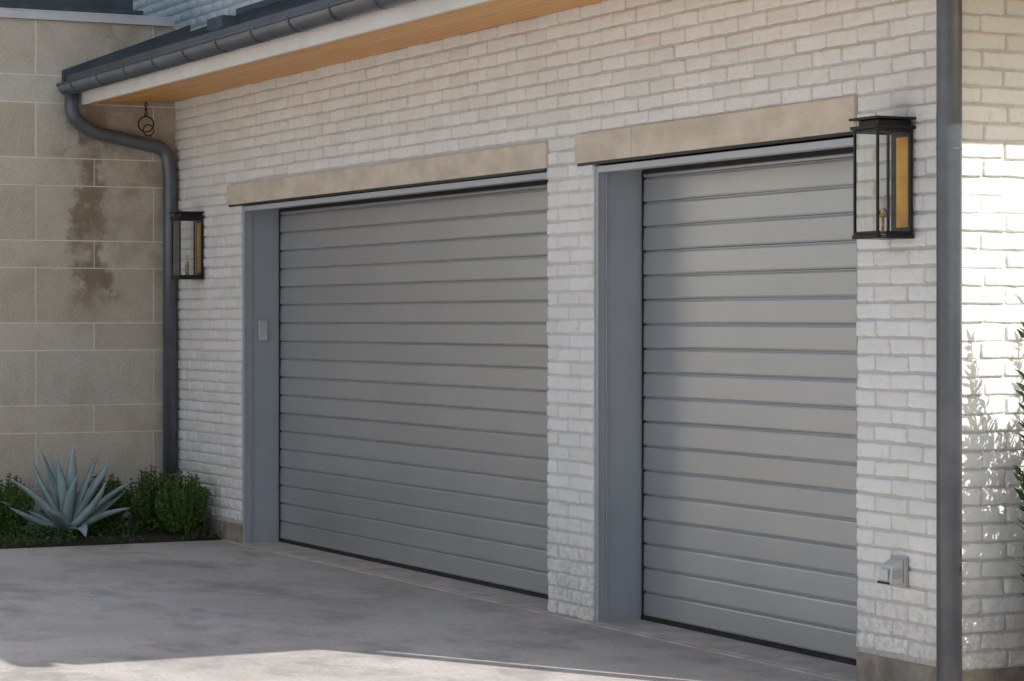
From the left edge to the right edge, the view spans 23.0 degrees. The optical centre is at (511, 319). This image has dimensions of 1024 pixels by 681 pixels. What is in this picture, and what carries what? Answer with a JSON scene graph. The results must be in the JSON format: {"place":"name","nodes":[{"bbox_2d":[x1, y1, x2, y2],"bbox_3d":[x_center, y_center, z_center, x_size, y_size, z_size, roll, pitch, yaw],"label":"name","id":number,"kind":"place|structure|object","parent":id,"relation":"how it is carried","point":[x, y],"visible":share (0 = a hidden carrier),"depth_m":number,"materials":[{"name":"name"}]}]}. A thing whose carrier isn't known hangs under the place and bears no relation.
{"place":"outdoors","nodes":[
{"label":"outdoors","id":0,"kind":"place"},
{"bbox_2d":[0,0,195,529],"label":"stone house wing","id":1,"kind":"structure","parent":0,"point":[81,294],"depth_m":18.97,"materials":[{"name":"beige stone"}]},
{"bbox_2d":[0,540,836,680],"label":"driveway","id":2,"kind":"structure","parent":0,"point":[214,610],"depth_m":12.97,"materials":[{"name":"concrete"}]},
{"label":"ground","id":3,"kind":"structure","parent":0,"visible":0},
{"bbox_2d":[0,525,221,548],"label":"planting bed","id":4,"kind":"object","parent":3,"relation":"on","point":[157,537],"visible":0.5,"depth_m":18.18,"materials":[{"name":"brown soil"}]},
{"bbox_2d":[0,473,34,535],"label":"boxwood shrub","id":5,"kind":"object","parent":4,"relation":"on","point":[11,497],"visible":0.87,"depth_m":18.29,"materials":[{"name":"green plant"}]},
{"bbox_2d":[0,447,134,536],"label":"agave plant","id":6,"kind":"object","parent":4,"relation":"on","point":[62,506],"visible":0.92,"depth_m":18.23,"materials":[{"name":"plant"}]},
{"bbox_2d":[77,470,126,530],"bbox_3d":[-3.042,1.353,18.763,0.391,0.457,0.405,0,0,-27],"label":"boxwood shrub","id":7,"kind":"object","parent":4,"relation":"on","point":[119,502],"visible":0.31,"depth_m":18.70,"materials":[{"name":"green plant"}]},
{"bbox_2d":[0,515,221,546],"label":"ground cover","id":8,"kind":"object","parent":4,"relation":"on","point":[46,530],"visible":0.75,"depth_m":18.22,"materials":[{"name":"green plant"}]},
{"bbox_2d":[123,465,179,530],"bbox_3d":[-2.676,1.331,18.748,0.414,0.501,0.434,0,0,-27],"label":"boxwood shrub","id":9,"kind":"object","parent":4,"relation":"on","point":[146,507],"visible":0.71,"depth_m":18.67,"materials":[{"name":"green plant"}]},
{"bbox_2d":[153,470,209,534],"bbox_3d":[-2.398,1.343,18.431,0.431,0.477,0.397,0,0,-27],"label":"boxwood shrub","id":10,"kind":"object","parent":4,"relation":"on","point":[190,509],"visible":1,"depth_m":18.38,"materials":[{"name":"green plant"}]},
{"bbox_2d":[244,541,548,611],"bbox_3d":[-0.726,1.627,15.970,0.310,0.066,4.753,0,0,-27],"label":"threshold apron","id":11,"kind":"object","parent":3,"relation":"on","point":[529,601],"visible":0.48,"depth_m":15.70,"materials":[{"name":"concrete"}]},
{"bbox_2d":[279,539,547,598],"bbox_3d":[-0.612,1.584,16.028,0.034,0.024,4.689,0,0,-27],"label":"bottom seal","id":12,"kind":"object","parent":11,"relation":"on","point":[511,589],"visible":0.64,"depth_m":15.92,"materials":[{"name":"rubber"}]},
{"bbox_2d":[220,539,852,680],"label":"apron strip","id":13,"kind":"object","parent":3,"relation":"on","point":[609,627],"visible":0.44,"depth_m":13.45,"materials":[{"name":"concrete"}]},
{"bbox_2d":[248,544,853,680],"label":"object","id":14,"kind":"object","parent":3,"relation":"on","point":[573,617],"visible":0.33,"depth_m":13.38,"materials":[{"name":"concrete"}]},
{"bbox_2d":[133,0,1023,670],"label":"wall backing","id":15,"kind":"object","parent":3,"relation":"on","point":[891,478],"depth_m":12.41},
{"bbox_2d":[64,93,176,491],"bbox_3d":[-2.946,-0.035,19.022,0.911,3.310,0.131,0,0,-31],"label":"downspout","id":16,"kind":"object","parent":15,"relation":"attached to","point":[78,121],"visible":0.95,"depth_m":19.16,"materials":[{"name":"metal"}]},
{"bbox_2d":[133,0,262,28],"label":"brick","id":17,"kind":"object","parent":15,"relation":"attached to","point":[194,12],"visible":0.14,"depth_m":20.55,"materials":[{"name":"white brick"}]},
{"bbox_2d":[243,206,251,542],"bbox_3d":[-1.893,0.394,18.006,0.066,2.408,0.030,0,0,9],"label":"door jamb trim","id":18,"kind":"structure","parent":15,"relation":"attached to","point":[244,375],"depth_m":18.01,"materials":[{"name":"grey paint"}]},
{"bbox_2d":[244,172,546,210],"bbox_3d":[-0.738,-0.792,15.949,0.266,0.034,4.716,0,0,-27],"label":"head casing","id":19,"kind":"object","parent":15,"relation":"attached to","point":[447,186],"visible":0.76,"depth_m":15.53,"materials":[{"name":"paint"}]},
{"bbox_2d":[245,180,548,610],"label":"jambs","id":20,"kind":"object","parent":15,"relation":"attached to","point":[265,384],"visible":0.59,"depth_m":18.06,"materials":[{"name":"grey paint"}]},
{"bbox_2d":[258,319,267,340],"bbox_3d":[-1.784,0.075,18.046,0.070,0.160,0.027,0,0,-27],"label":"door keypad","id":21,"kind":"object","parent":20,"relation":"attached to","point":[262,329],"depth_m":18.03,"materials":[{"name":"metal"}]},
{"bbox_2d":[279,180,547,540],"bbox_3d":[-0.620,0.397,16.022,0.019,2.387,4.667,0,0,-27],"label":"weather seal","id":22,"kind":"object","parent":20,"relation":"attached to","point":[496,187],"visible":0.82,"depth_m":16.66,"materials":[{"name":"rubber"}]},
{"bbox_2d":[280,180,547,594],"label":"planks","id":23,"kind":"object","parent":20,"relation":"attached to","point":[390,451],"visible":0.91,"depth_m":15.92,"materials":[{"name":"grey paint"}]},
{"bbox_2d":[286,180,543,378],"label":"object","id":24,"kind":"object","parent":15,"relation":"attached to","point":[413,282],"visible":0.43,"depth_m":15.87,"materials":[{"name":"metal"}]},
{"bbox_2d":[229,131,852,206],"bbox_3d":[-0.217,-0.823,14.704,0.116,0.018,7.948,0,0,-27],"label":"lintel angle","id":25,"kind":"object","parent":15,"relation":"attached to","point":[740,147],"visible":0.68,"depth_m":13.03,"materials":[{"name":"black metal"}]},
{"bbox_2d":[227,96,857,204],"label":"stone lintels","id":26,"kind":"object","parent":25,"relation":"on","point":[820,117],"visible":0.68,"depth_m":13.19,"materials":[{"name":"stone"}]},
{"bbox_2d":[174,0,935,660],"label":"brick facade","id":27,"kind":"structure","parent":15,"relation":"attached to","point":[914,328],"depth_m":13.38,"materials":[{"name":"white brick"}]},
{"bbox_2d":[169,211,204,279],"bbox_3d":[-2.417,-0.551,18.740,0.209,0.502,0.208,0,0,-27],"label":"wall lantern","id":28,"kind":"object","parent":27,"relation":"attached to","point":[193,216],"depth_m":18.71,"materials":[{"name":"black metal"}]},
{"bbox_2d":[91,0,604,103],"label":"soffit boards","id":29,"kind":"object","parent":27,"relation":"attached to","point":[481,16],"visible":0.92,"depth_m":15.19,"materials":[{"name":"brown wood"}]},
{"bbox_2d":[138,101,153,135],"bbox_3d":[-2.760,-1.522,19.015,0.125,0.277,0.045,0,0,-13],"label":"hanging ring","id":30,"kind":"object","parent":29,"relation":"hanging from","point":[144,116],"visible":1,"depth_m":19.01,"materials":[{"name":"black metal"}]},
{"bbox_2d":[79,0,492,105],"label":"fascia","id":31,"kind":"structure","parent":29,"relation":"attached to","point":[394,16],"depth_m":15.14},
{"bbox_2d":[56,0,393,92],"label":"gutter bead and hangers","id":32,"kind":"object","parent":31,"relation":"attached to","point":[327,6],"visible":0.68,"depth_m":15.77},
{"bbox_2d":[57,0,416,94],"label":"gutter","id":33,"kind":"object","parent":31,"relation":"attached to","point":[322,17],"visible":1,"depth_m":15.51,"materials":[{"name":"metal"}]},
{"bbox_2d":[849,115,915,239],"bbox_3d":[1.584,-0.604,10.765,0.209,0.517,0.208,0,0,-27],"label":"wall lantern","id":34,"kind":"object","parent":27,"relation":"attached to","point":[899,129],"depth_m":10.76,"materials":[{"name":"black metal"}]},
{"bbox_2d":[877,555,908,587],"bbox_3d":[1.629,1.080,10.801,0.097,0.130,0.110,0,0,-27],"label":"outdoor outlet box","id":35,"kind":"object","parent":27,"relation":"attached to","point":[893,570],"visible":1,"depth_m":10.77,"materials":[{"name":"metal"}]},
{"bbox_2d":[962,0,1023,669],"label":"brick side","id":36,"kind":"object","parent":27,"relation":"attached to","point":[972,333],"visible":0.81,"depth_m":10.56,"materials":[{"name":"white brick"}]},
{"bbox_2d":[595,166,606,621],"bbox_3d":[0.470,0.394,13.295,0.066,2.408,0.030,0,0,9],"label":"door jamb trim","id":37,"kind":"structure","parent":15,"relation":"attached to","point":[596,395],"depth_m":13.30,"materials":[{"name":"grey paint"}]},
{"bbox_2d":[598,137,852,172],"bbox_3d":[1.108,-0.792,12.270,0.266,0.034,2.407,0,0,-27],"label":"head casing","id":38,"kind":"object","parent":15,"relation":"attached to","point":[766,151],"visible":0.76,"depth_m":12.12,"materials":[{"name":"paint"}]},
{"bbox_2d":[599,145,857,650],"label":"jambs","id":39,"kind":"object","parent":15,"relation":"attached to","point":[623,395],"visible":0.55,"depth_m":13.35,"materials":[{"name":"grey paint"}]},
{"bbox_2d":[641,147,852,618],"bbox_3d":[1.225,0.397,12.343,0.019,2.387,2.358,0,0,-27],"label":"weather seal","id":40,"kind":"object","parent":39,"relation":"attached to","point":[757,159],"visible":0.82,"depth_m":13.39,"materials":[{"name":"rubber"}]},
{"bbox_2d":[643,148,856,659],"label":"planks","id":41,"kind":"object","parent":39,"relation":"attached to","point":[750,509],"visible":0.81,"depth_m":12.41,"materials":[{"name":"grey paint"}]},
{"bbox_2d":[647,147,856,407],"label":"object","id":42,"kind":"object","parent":15,"relation":"attached to","point":[759,271],"visible":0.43,"depth_m":12.58,"materials":[{"name":"metal"}]},
{"bbox_2d":[936,0,962,680],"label":"downspout","id":43,"kind":"object","parent":15,"relation":"attached to","point":[949,148],"visible":1,"depth_m":10.37,"materials":[{"name":"metal"}]},
{"bbox_2d":[180,514,1023,680],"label":"foundation","id":44,"kind":"object","parent":3,"relation":"on","point":[870,667],"visible":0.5,"depth_m":10.89,"materials":[{"name":"concrete"}]},
{"bbox_2d":[596,619,855,680],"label":"threshold apron","id":45,"kind":"object","parent":3,"relation":"on","point":[808,662],"visible":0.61,"depth_m":12.22,"materials":[{"name":"concrete"}]},
{"bbox_2d":[642,616,855,665],"bbox_3d":[1.234,1.584,12.348,0.034,0.024,2.380,0,0,-27],"label":"bottom seal","id":46,"kind":"object","parent":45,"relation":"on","point":[761,642],"visible":0.64,"depth_m":12.40,"materials":[{"name":"rubber"}]},
{"label":"planting bed","id":47,"kind":"object","parent":3,"relation":"on","visible":0},
{"bbox_2d":[1012,293,1023,594],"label":"narrow leaf shrub","id":48,"kind":"object","parent":47,"relation":"on","point":[1018,470],"visible":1,"depth_m":10.40,"materials":[{"name":"green plant"}]},
{"bbox_3d":[3.216,-2.056,16.063,9.160,0.581,11.004,0,0,-27],"label":"metal roof","id":49,"kind":"object","parent":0,"visible":0},
{"bbox_2d":[62,0,340,81],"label":"roof seams and flashing","id":50,"kind":"object","parent":49,"relation":"attached to","point":[256,13],"visible":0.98,"depth_m":17.38,"materials":[{"name":"metal"}]}
]}

